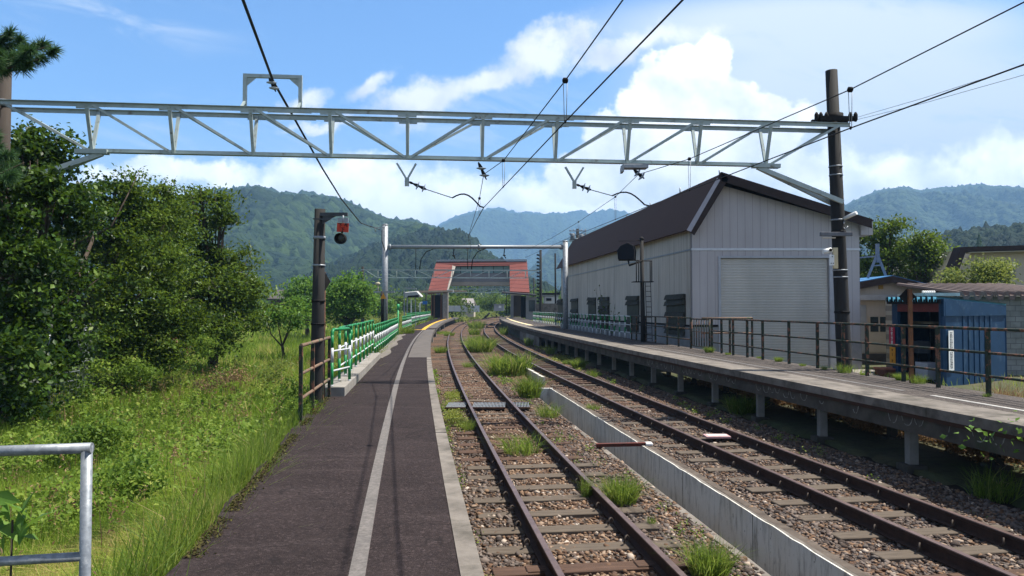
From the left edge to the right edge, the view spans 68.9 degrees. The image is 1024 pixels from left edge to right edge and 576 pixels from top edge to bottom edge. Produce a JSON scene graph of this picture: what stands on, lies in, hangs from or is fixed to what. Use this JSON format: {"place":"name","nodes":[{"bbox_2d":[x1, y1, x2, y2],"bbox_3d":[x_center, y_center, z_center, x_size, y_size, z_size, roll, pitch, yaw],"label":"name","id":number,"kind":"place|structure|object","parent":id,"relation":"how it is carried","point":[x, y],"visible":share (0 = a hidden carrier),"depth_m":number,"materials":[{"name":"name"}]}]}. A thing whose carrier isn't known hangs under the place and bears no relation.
{"place":"outdoors","nodes":[
{"label":"outdoors","id":0,"kind":"place"},
{"bbox_2d":[0,342,361,575],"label":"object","id":1,"kind":"object","parent":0,"point":[110,505],"visible":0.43,"depth_m":9.83,"materials":[{"name":"plant"}]},
{"bbox_2d":[0,316,437,575],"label":"field grass","id":2,"kind":"structure","parent":0,"point":[266,345],"depth_m":9.91,"materials":[{"name":"plant"}]},
{"bbox_2d":[51,183,440,300],"bbox_3d":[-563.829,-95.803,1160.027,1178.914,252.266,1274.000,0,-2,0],"label":"mountain","id":3,"kind":"structure","parent":0,"point":[277,229],"depth_m":790.88,"materials":[{"name":"plant"}]},
{"bbox_2d":[278,226,560,297],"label":"conifer hill","id":4,"kind":"structure","parent":0,"point":[368,257],"depth_m":460.84,"materials":[{"name":"plant"}]},
{"bbox_2d":[0,0,1023,304],"label":"sky","id":5,"kind":"structure","parent":0,"point":[708,59],"materials":[{"name":"blue"}]},
{"bbox_2d":[436,207,630,268],"bbox_3d":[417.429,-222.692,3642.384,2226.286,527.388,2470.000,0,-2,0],"label":"mountain","id":6,"kind":"structure","parent":0,"point":[498,226],"depth_m":3382.02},
{"bbox_2d":[528,225,606,289],"bbox_3d":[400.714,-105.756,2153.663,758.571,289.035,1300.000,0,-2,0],"label":"valley mountain","id":7,"kind":"structure","parent":0,"point":[548,273],"depth_m":1717.35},
{"bbox_2d":[135,313,1023,509],"bbox_3d":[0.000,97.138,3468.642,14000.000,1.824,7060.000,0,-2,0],"label":"ground","id":8,"kind":"structure","parent":0,"point":[877,448],"depth_m":14.72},
{"bbox_2d":[0,72,11,423],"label":"concrete pole","id":9,"kind":"object","parent":8,"relation":"on","point":[5,111],"visible":0.18,"depth_m":15.38,"materials":[{"name":"concrete"}]},
{"bbox_2d":[0,490,50,575],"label":"leafy seedling","id":10,"kind":"object","parent":8,"relation":"on","point":[17,530],"visible":1,"depth_m":3.52,"materials":[{"name":"green plant"}]},
{"bbox_2d":[0,25,65,187],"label":"pine tree","id":11,"kind":"object","parent":8,"relation":"on","point":[23,59],"visible":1,"depth_m":13.15,"materials":[{"name":"green plant"}]},
{"bbox_2d":[0,114,146,432],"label":"vine covered tree","id":12,"kind":"object","parent":8,"relation":"on","point":[37,250],"visible":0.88,"depth_m":14.93,"materials":[{"name":"green plant"}]},
{"bbox_2d":[46,324,120,420],"bbox_3d":[-10.369,2.133,18.128,0.960,2.675,9.612,1,-2,-21],"label":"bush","id":13,"kind":"object","parent":8,"relation":"on","point":[83,380],"visible":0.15,"depth_m":18.45,"materials":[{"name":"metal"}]},
{"bbox_2d":[50,329,120,413],"bbox_3d":[-10.716,2.132,18.968,1.414,2.234,5.138,1,-2,-20],"label":"vine","id":14,"kind":"object","parent":13,"relation":"attached to","point":[100,370],"visible":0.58,"depth_m":19.08,"materials":[{"name":"green plant"}]},
{"bbox_2d":[30,401,155,457],"bbox_3d":[-6.174,2.498,11.047,1.512,1.606,1.227,1,-2,-42],"label":"weed bush","id":15,"kind":"object","parent":8,"relation":"on","point":[114,432],"visible":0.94,"depth_m":10.94,"materials":[{"name":"green plant"}]},
{"bbox_2d":[51,446,189,506],"bbox_3d":[-3.407,2.298,6.609,0.932,1.765,1.125,0,-2,0],"label":"weed bush","id":16,"kind":"object","parent":8,"relation":"on","point":[133,485],"visible":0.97,"depth_m":6.57,"materials":[{"name":"green plant"}]},
{"bbox_2d":[101,351,167,387],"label":"weed bush","id":17,"kind":"object","parent":8,"relation":"on","point":[147,373],"visible":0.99,"depth_m":19.87,"materials":[{"name":"green plant"}]},
{"bbox_2d":[65,163,229,394],"bbox_3d":[-11.216,-0.041,22.621,6.139,7.309,6.117,-2,-2,45],"label":"broadleaf tree","id":18,"kind":"object","parent":8,"relation":"on","point":[162,220],"visible":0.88,"depth_m":21.55,"materials":[{"name":"green plant"}]},
{"bbox_2d":[0,352,361,553],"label":"weeds","id":19,"kind":"object","parent":8,"relation":"on","point":[191,444],"visible":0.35,"depth_m":11.20,"materials":[{"name":"green plant"}]},
{"bbox_2d":[178,334,229,378],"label":"weed bush","id":20,"kind":"object","parent":8,"relation":"on","point":[208,341],"visible":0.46,"depth_m":23.94,"materials":[{"name":"green plant"}]},
{"bbox_2d":[134,183,289,371],"bbox_3d":[-11.671,-0.120,27.782,6.723,7.748,4.406,-1,-2,25],"label":"broadleaf tree","id":21,"kind":"object","parent":8,"relation":"on","point":[223,288],"visible":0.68,"depth_m":27.46,"materials":[{"name":"green plant"}]},
{"bbox_2d":[32,335,398,575],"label":"edge grass","id":22,"kind":"structure","parent":8,"relation":"on","point":[258,438],"depth_m":6.14,"materials":[{"name":"plant"}]},
{"bbox_2d":[182,363,260,411],"bbox_3d":[-6.298,2.539,16.312,1.367,1.809,1.792,0,-2,0],"label":"weed bush","id":23,"kind":"object","parent":8,"relation":"on","point":[235,378],"visible":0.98,"depth_m":15.92,"materials":[{"name":"green plant"}]},
{"bbox_2d":[245,358,295,392],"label":"weed bush","id":24,"kind":"object","parent":8,"relation":"on","point":[278,366],"visible":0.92,"depth_m":16.99,"materials":[{"name":"green plant"}]},
{"bbox_2d":[254,291,311,359],"bbox_3d":[-10.468,2.026,34.030,3.846,3.797,2.819,0,-2,0],"label":"tree","id":25,"kind":"object","parent":8,"relation":"on","point":[295,309],"visible":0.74,"depth_m":33.80,"materials":[{"name":"green plant"}]},
{"bbox_2d":[256,377,324,415],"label":"weed bush","id":26,"kind":"object","parent":8,"relation":"on","point":[283,406],"visible":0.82,"depth_m":11.93,"materials":[{"name":"green plant"}]},
{"bbox_2d":[275,274,326,336],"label":"roadside tree","id":27,"kind":"object","parent":8,"relation":"on","point":[297,289],"visible":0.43,"depth_m":59.34,"materials":[{"name":"green plant"}]},
{"bbox_2d":[165,317,483,575],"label":"station platform","id":28,"kind":"structure","parent":8,"relation":"on","point":[377,491],"depth_m":6.38,"materials":[{"name":"asphalt"}]},
{"bbox_2d":[0,443,93,575],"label":"pipe rail","id":29,"kind":"object","parent":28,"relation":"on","point":[82,556],"visible":1,"depth_m":3.45,"materials":[{"name":"metal"}]},
{"bbox_2d":[183,397,334,557],"bbox_3d":[-2.546,1.823,8.527,0.237,0.041,9.792,0,-2,-8],"label":"moss","id":30,"kind":"object","parent":28,"relation":"on","point":[236,499],"visible":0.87,"depth_m":6.38,"materials":[{"name":"plant"}]},
{"bbox_2d":[298,336,330,422],"bbox_3d":[-3.144,1.503,12.021,0.052,1.348,3.050,0,-2,-6],"label":"pipe railing","id":31,"kind":"object","parent":28,"relation":"on","point":[301,396],"visible":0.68,"depth_m":11.58,"materials":[{"name":"brown metal"}]},
{"bbox_2d":[331,317,397,386],"bbox_3d":[-4.911,1.767,28.800,0.267,1.253,30.401,0,-2,-6],"label":"guard fence","id":32,"kind":"object","parent":28,"relation":"on","point":[391,328],"visible":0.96,"depth_m":19.42,"materials":[{"name":"metal"}]},
{"bbox_2d":[419,290,466,318],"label":"platform canopy","id":33,"kind":"object","parent":28,"relation":"on","point":[437,291],"visible":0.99,"depth_m":98.47,"materials":[{"name":"grey metal"}]},
{"bbox_2d":[428,259,529,318],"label":"footbridge","id":34,"kind":"object","parent":28,"relation":"on","point":[518,283],"visible":0.77,"depth_m":117.20,"materials":[{"name":"red metal"}]},
{"bbox_2d":[308,209,347,406],"bbox_3d":[-3.143,0.752,12.506,0.729,4.176,0.392,-1,-2,29],"label":"signal post","id":35,"kind":"object","parent":8,"relation":"on","point":[321,217],"visible":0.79,"depth_m":12.52,"materials":[{"name":"metal"}]},
{"bbox_2d":[304,267,381,335],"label":"roadside tree","id":36,"kind":"object","parent":8,"relation":"on","point":[348,308],"visible":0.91,"depth_m":57.42,"materials":[{"name":"green plant"}]},
{"bbox_2d":[361,266,363,331],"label":"concrete pole","id":37,"kind":"object","parent":8,"relation":"on","point":[362,319],"visible":0.15,"depth_m":79.93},
{"bbox_2d":[361,269,540,277],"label":"catenary gantry","id":38,"kind":"object","parent":37,"relation":"attached to","point":[433,270],"visible":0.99,"depth_m":80.68,"materials":[{"name":"grey metal"}]},
{"bbox_2d":[364,294,410,316],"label":"tree","id":39,"kind":"object","parent":8,"relation":"on","point":[392,307],"visible":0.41,"depth_m":119.44,"materials":[{"name":"green plant"}]},
{"bbox_2d":[388,291,430,312],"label":"tree","id":40,"kind":"object","parent":8,"relation":"on","point":[398,300],"visible":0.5,"depth_m":139.47,"materials":[{"name":"green plant"}]},
{"bbox_2d":[404,288,422,325],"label":"info shelter","id":41,"kind":"object","parent":8,"relation":"on","point":[415,294],"visible":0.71,"depth_m":73.43,"materials":[{"name":"metal"}]},
{"bbox_2d":[271,309,559,324],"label":"trackside weeds","id":42,"kind":"object","parent":8,"relation":"on","point":[480,315],"visible":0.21,"depth_m":129.41,"materials":[{"name":"green plant"}]},
{"bbox_2d":[407,311,430,324],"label":"guard fence","id":43,"kind":"object","parent":8,"relation":"on","point":[420,316],"visible":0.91,"depth_m":79.96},
{"bbox_2d":[448,294,477,317],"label":"tree","id":44,"kind":"object","parent":8,"relation":"on","point":[456,301],"visible":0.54,"depth_m":134.65,"materials":[{"name":"green plant"}]},
{"bbox_2d":[374,224,567,334],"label":"tube portal","id":45,"kind":"object","parent":8,"relation":"on","point":[564,246],"visible":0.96,"depth_m":49.69,"materials":[{"name":"metal"}]},
{"bbox_2d":[473,291,509,318],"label":"tree","id":46,"kind":"object","parent":8,"relation":"on","point":[484,304],"visible":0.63,"depth_m":174.38,"materials":[{"name":"green plant"}]},
{"bbox_2d":[539,250,541,321],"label":"concrete pole","id":47,"kind":"object","parent":8,"relation":"on","point":[540,281],"visible":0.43,"depth_m":81.44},
{"bbox_2d":[535,303,557,317],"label":"block wall","id":48,"kind":"structure","parent":8,"relation":"on","point":[550,307],"depth_m":81.97,"materials":[{"name":"concrete"}]},
{"bbox_2d":[205,243,958,316],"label":"woods","id":49,"kind":"object","parent":8,"relation":"on","point":[463,295],"visible":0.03,"depth_m":200.37,"materials":[{"name":"green plant"}]},
{"bbox_2d":[701,317,752,356],"bbox_3d":[7.304,2.037,25.259,1.999,2.098,0.070,0,-2,-18],"label":"handrail","id":50,"kind":"object","parent":8,"relation":"on","point":[734,333],"visible":0.6,"depth_m":25.28,"materials":[{"name":"metal"}]},
{"bbox_2d":[691,318,709,347],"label":"platform gate","id":51,"kind":"structure","parent":50,"relation":"attached to","point":[696,331],"depth_m":25.39,"materials":[{"name":"metal"}]},
{"bbox_2d":[431,316,1023,575],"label":"ballast bed","id":52,"kind":"object","parent":8,"relation":"on","point":[437,341],"visible":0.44,"depth_m":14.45,"materials":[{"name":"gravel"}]},
{"bbox_2d":[458,334,505,352],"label":"grass tuft","id":53,"kind":"object","parent":52,"relation":"on","point":[481,344],"visible":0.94,"depth_m":42.79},
{"bbox_2d":[462,348,550,375],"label":"grass tuft","id":54,"kind":"object","parent":52,"relation":"on","point":[506,366],"visible":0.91,"depth_m":27.94,"materials":[{"name":"plant"}]},
{"bbox_2d":[439,331,587,431],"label":"ground cover","id":55,"kind":"object","parent":52,"relation":"on","point":[456,417],"visible":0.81,"depth_m":19.11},
{"bbox_2d":[469,426,557,456],"bbox_3d":[0.158,2.670,13.164,2.283,0.456,2.034,1,-2,-35],"label":"grass tuft","id":56,"kind":"object","parent":52,"relation":"on","point":[526,444],"visible":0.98,"depth_m":12.96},
{"bbox_2d":[501,371,553,397],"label":"grass tuft","id":57,"kind":"object","parent":52,"relation":"on","point":[531,386],"visible":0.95,"depth_m":21.05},
{"bbox_2d":[532,400,577,418],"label":"grass tuft","id":58,"kind":"object","parent":52,"relation":"on","point":[549,412],"visible":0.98,"depth_m":17.31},
{"bbox_2d":[439,316,689,575],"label":"railway track","id":59,"kind":"structure","parent":52,"relation":"on","point":[656,558],"depth_m":9.32,"materials":[{"name":"metal"}]},
{"bbox_2d":[473,402,505,410],"bbox_3d":[-0.577,2.993,18.871,0.827,0.100,1.060,0,-2,0],"label":"drain grate","id":60,"kind":"object","parent":59,"relation":"on","point":[487,407],"visible":0.97,"depth_m":18.55,"materials":[{"name":"metal"}]},
{"bbox_2d":[578,471,667,506],"bbox_3d":[1.393,2.580,9.645,1.396,0.445,1.564,0,-2,5],"label":"grass tuft","id":61,"kind":"object","parent":52,"relation":"on","point":[629,493],"visible":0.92,"depth_m":9.64,"materials":[{"name":"plant"}]},
{"bbox_2d":[596,442,652,446],"bbox_3d":[2.020,2.828,13.458,1.009,0.087,0.200,0,-2,0],"label":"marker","id":62,"kind":"object","parent":52,"relation":"on","point":[628,444],"visible":0.98,"depth_m":13.46,"materials":[{"name":"red metal"}]},
{"bbox_2d":[538,388,869,575],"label":"wall","id":63,"kind":"structure","parent":52,"relation":"in","point":[726,515],"depth_m":9.99,"materials":[{"name":"white concrete"}]},
{"bbox_2d":[656,532,762,575],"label":"grass tuft","id":64,"kind":"object","parent":52,"relation":"on","point":[714,561],"visible":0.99,"depth_m":7.03,"materials":[{"name":"plant"}]},
{"bbox_2d":[433,369,987,575],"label":"ballast weeds","id":65,"kind":"object","parent":52,"relation":"on","point":[438,382],"visible":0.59,"depth_m":15.44,"materials":[{"name":"green plant"}]},
{"bbox_2d":[707,392,784,415],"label":"grass tuft","id":66,"kind":"object","parent":52,"relation":"on","point":[745,406],"visible":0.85,"depth_m":17.82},
{"bbox_2d":[480,321,1023,575],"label":"railway track","id":67,"kind":"structure","parent":52,"relation":"on","point":[963,560],"depth_m":10.08,"materials":[{"name":"metal"}]},
{"bbox_2d":[947,461,1023,503],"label":"grass tuft","id":68,"kind":"object","parent":52,"relation":"on","point":[991,486],"visible":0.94,"depth_m":9.87,"materials":[{"name":"plant"}]},
{"bbox_2d":[499,317,1023,473],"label":"station platform","id":69,"kind":"structure","parent":8,"relation":"on","point":[912,411],"depth_m":14.06,"materials":[{"name":"grey concrete"}]},
{"bbox_2d":[502,291,536,319],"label":"waiting shelter","id":70,"kind":"object","parent":69,"relation":"on","point":[527,307],"visible":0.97,"depth_m":96.97,"materials":[{"name":"grey metal"}]},
{"bbox_2d":[533,312,630,338],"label":"guard fence","id":71,"kind":"object","parent":69,"relation":"on","point":[582,320],"visible":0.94,"depth_m":45.67,"materials":[{"name":"metal"}]},
{"bbox_2d":[617,237,653,341],"bbox_3d":[5.169,0.285,31.439,1.589,4.938,0.830,0,-2,0],"label":"signal mast","id":72,"kind":"object","parent":69,"relation":"on","point":[626,251],"visible":0.97,"depth_m":31.49,"materials":[{"name":"metal"}]},
{"bbox_2d":[631,315,691,348],"bbox_3d":[5.861,1.810,30.112,0.061,1.355,7.808,0,-2,-6],"label":"pipe railing","id":73,"kind":"object","parent":69,"relation":"on","point":[678,338],"visible":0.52,"depth_m":28.86,"materials":[{"name":"metal"}]},
{"bbox_2d":[710,318,1023,394],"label":"pipe railing","id":74,"kind":"object","parent":69,"relation":"on","point":[988,353],"visible":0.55,"depth_m":14.98,"materials":[{"name":"metal"}]},
{"bbox_2d":[899,288,915,382],"bbox_3d":[7.574,0.942,14.255,0.330,1.890,0.061,0,-2,0],"label":"diamond sign","id":75,"kind":"object","parent":69,"relation":"on","point":[907,296],"visible":0.82,"depth_m":14.24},
{"bbox_2d":[940,410,1023,459],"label":"creeper","id":76,"kind":"object","parent":69,"relation":"on","point":[961,446],"visible":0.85,"depth_m":9.11,"materials":[{"name":"green plant"}]},
{"bbox_2d":[972,380,1023,397],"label":"dry grass","id":77,"kind":"structure","parent":69,"relation":"on","point":[1004,392],"depth_m":13.90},
{"bbox_2d":[811,69,857,371],"bbox_3d":[7.470,-0.907,17.321,1.000,8.354,0.480,0,-2,0],"label":"concrete pole","id":78,"kind":"object","parent":8,"relation":"on","point":[833,113],"visible":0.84,"depth_m":17.23,"materials":[{"name":"concrete"}]},
{"bbox_2d":[0,99,848,204],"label":"catenary gantry","id":79,"kind":"object","parent":78,"relation":"attached to","point":[251,114],"visible":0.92,"depth_m":16.30,"materials":[{"name":"grey metal"}]},
{"bbox_2d":[240,73,302,106],"bbox_3d":[-5.135,-4.195,15.955,1.243,0.783,0.256,0,-2,-6],"label":"cable frame","id":80,"kind":"object","parent":79,"relation":"on","point":[296,80],"visible":0.88,"depth_m":16.02,"materials":[{"name":"grey metal"}]},
{"bbox_2d":[266,78,278,91],"bbox_3d":[-5.138,-4.367,16.048,0.274,0.297,0.206,0,-2,0],"label":"insulator","id":81,"kind":"object","parent":80,"relation":"attached to","point":[273,87],"visible":0.99,"depth_m":16.01,"materials":[{"name":"ceramic"}]},
{"bbox_2d":[241,0,381,230],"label":"feeder cable","id":82,"kind":"object","parent":81,"relation":"hanging from","point":[260,47],"visible":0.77,"depth_m":15.92,"materials":[{"name":"metal"}]},
{"bbox_2d":[396,163,483,207],"bbox_3d":[-1.560,-2.264,16.430,1.966,0.928,0.214,0,-2,-14],"label":"registration arm","id":83,"kind":"object","parent":79,"relation":"hanging from","point":[407,181],"visible":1,"depth_m":16.29},
{"bbox_2d":[468,0,683,248],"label":"overhead line","id":84,"kind":"object","parent":83,"relation":"hanging from","point":[564,80],"visible":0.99,"depth_m":8.94,"materials":[{"name":"metal"}]},
{"bbox_2d":[564,167,648,205],"bbox_3d":[2.135,-2.277,16.773,1.936,0.870,0.184,0,-2,-7],"label":"registration arm","id":85,"kind":"object","parent":79,"relation":"hanging from","point":[575,185],"visible":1,"depth_m":16.68},
{"bbox_2d":[525,1,1023,257],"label":"overhead line","id":86,"kind":"object","parent":85,"relation":"hanging from","point":[849,89],"visible":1,"depth_m":9.54,"materials":[{"name":"metal"}]},
{"bbox_2d":[620,164,647,173],"bbox_3d":[2.748,-2.690,16.838,0.614,0.185,0.283,0,-2,-5],"label":"gantry box","id":87,"kind":"object","parent":79,"relation":"attached to","point":[623,167],"visible":1,"depth_m":16.73,"materials":[{"name":"metal"}]},
{"bbox_2d":[822,248,837,268],"bbox_3d":[7.268,-0.686,16.990,0.411,0.480,0.179,0,-2,-16],"label":"security camera","id":88,"kind":"object","parent":78,"relation":"attached to","point":[833,259],"visible":1,"depth_m":17.00,"materials":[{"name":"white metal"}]},
{"bbox_2d":[676,365,1023,472],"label":"dry brush","id":89,"kind":"object","parent":8,"relation":"on","point":[876,428],"visible":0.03,"depth_m":14.63,"materials":[{"name":"plant"}]},
{"bbox_2d":[859,213,916,280],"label":"broadleaf tree","id":90,"kind":"object","parent":8,"relation":"on","point":[882,238],"visible":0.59,"depth_m":45.66,"materials":[{"name":"green plant"}]},
{"bbox_2d":[873,367,908,377],"bbox_3d":[13.734,3.112,26.956,0.820,0.440,1.150,0,-2,0],"label":"brick step","id":91,"kind":"object","parent":8,"relation":"on","point":[883,371],"visible":0.34,"depth_m":26.79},
{"bbox_2d":[860,275,943,363],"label":"beige house","id":92,"kind":"structure","parent":8,"relation":"on","point":[875,292],"depth_m":33.42,"materials":[{"name":"paint"}]},
{"bbox_2d":[860,244,886,277],"bbox_3d":[16.447,-1.207,35.646,0.913,1.591,2.990,0,-2,-14],"label":"roof frame","id":93,"kind":"object","parent":92,"relation":"on","point":[877,258],"visible":0.51,"depth_m":34.30,"materials":[{"name":"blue metal"}]},
{"bbox_2d":[869,316,885,351],"bbox_3d":[16.453,2.054,33.428,0.910,1.623,0.052,0,-2,0],"label":"door","id":94,"kind":"structure","parent":92,"relation":"in","point":[877,334],"depth_m":33.41,"materials":[{"name":"beige wood"}]},
{"bbox_2d":[882,227,956,283],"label":"broadleaf tree","id":95,"kind":"object","parent":8,"relation":"on","point":[920,250],"visible":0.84,"depth_m":43.87,"materials":[{"name":"green plant"}]},
{"bbox_2d":[915,362,935,382],"bbox_3d":[14.122,2.873,24.957,0.537,0.710,1.542,0,-2,0],"label":"cabinet","id":96,"kind":"object","parent":8,"relation":"on","point":[932,373],"visible":0.46,"depth_m":24.96,"materials":[{"name":"metal"}]},
{"bbox_2d":[886,297,1006,385],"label":"storage shed","id":97,"kind":"structure","parent":8,"relation":"on","point":[944,311],"depth_m":24.79,"materials":[{"name":"blue paint"}]},
{"bbox_2d":[907,321,938,375],"bbox_3d":[14.674,2.210,26.685,0.400,2.030,2.100,0,-2,3],"label":"counter","id":98,"kind":"object","parent":97,"relation":"in","point":[922,355],"visible":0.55,"depth_m":26.65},
{"bbox_2d":[948,331,953,369],"bbox_3d":[13.956,1.987,23.720,0.311,1.264,0.018,1,-2,-33],"label":"notice board","id":99,"kind":"object","parent":97,"relation":"attached to","point":[951,346],"visible":0.99,"depth_m":23.71,"materials":[{"name":"white"}]},
{"bbox_2d":[885,283,1023,374],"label":"block shed","id":100,"kind":"structure","parent":8,"relation":"on","point":[1014,315],"depth_m":27.59,"materials":[{"name":"concrete"}]},
{"bbox_2d":[893,245,1023,296],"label":"pale house","id":101,"kind":"structure","parent":8,"relation":"on","point":[1015,252],"depth_m":41.04,"materials":[{"name":"brown metal"}]},
{"bbox_2d":[931,254,1022,296],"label":"garden shrub","id":102,"kind":"object","parent":8,"relation":"on","point":[985,273],"visible":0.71,"depth_m":35.78,"materials":[{"name":"green plant"}]},
{"bbox_2d":[556,169,873,368],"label":"maintenance shed","id":103,"kind":"structure","parent":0,"point":[730,246],"depth_m":30.10,"materials":[{"name":"metal"}]},
{"bbox_2d":[586,297,595,325],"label":"window","id":104,"kind":"structure","parent":103,"relation":"in","point":[591,303],"depth_m":47.50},
{"bbox_2d":[597,297,609,328],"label":"window","id":105,"kind":"structure","parent":103,"relation":"in","point":[604,301],"depth_m":44.26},
{"bbox_2d":[625,296,638,332],"bbox_3d":[6.163,1.323,38.401,0.153,1.864,2.269,0,-2,-7],"label":"window","id":106,"kind":"structure","parent":103,"relation":"in","point":[632,302],"depth_m":38.22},
{"bbox_2d":[663,294,685,335],"bbox_3d":[6.931,1.137,31.900,0.153,1.753,2.464,0,-2,-7],"label":"window","id":107,"kind":"structure","parent":103,"relation":"in","point":[675,304],"depth_m":31.69,"materials":[{"name":"glass"}]},
{"bbox_2d":[721,259,828,367],"bbox_3d":[10.569,1.063,30.073,4.316,4.507,0.018,0,-2,0],"label":"roller door","id":108,"kind":"structure","parent":103,"relation":"in","point":[759,289],"depth_m":30.08,"materials":[{"name":"metal"}]},
{"bbox_2d":[830,365,1023,461],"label":"wild grass","id":109,"kind":"structure","parent":0,"point":[951,382],"depth_m":24.61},
{"bbox_2d":[844,182,1023,256],"bbox_3d":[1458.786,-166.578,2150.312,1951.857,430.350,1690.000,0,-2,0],"label":"mountain","id":110,"kind":"structure","parent":0,"point":[967,207],"depth_m":1828.74,"materials":[{"name":"plant"}]},
{"bbox_2d":[867,221,1023,273],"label":"conifer hill","id":111,"kind":"structure","parent":0,"point":[1002,235],"depth_m":362.11,"materials":[{"name":"plant"}]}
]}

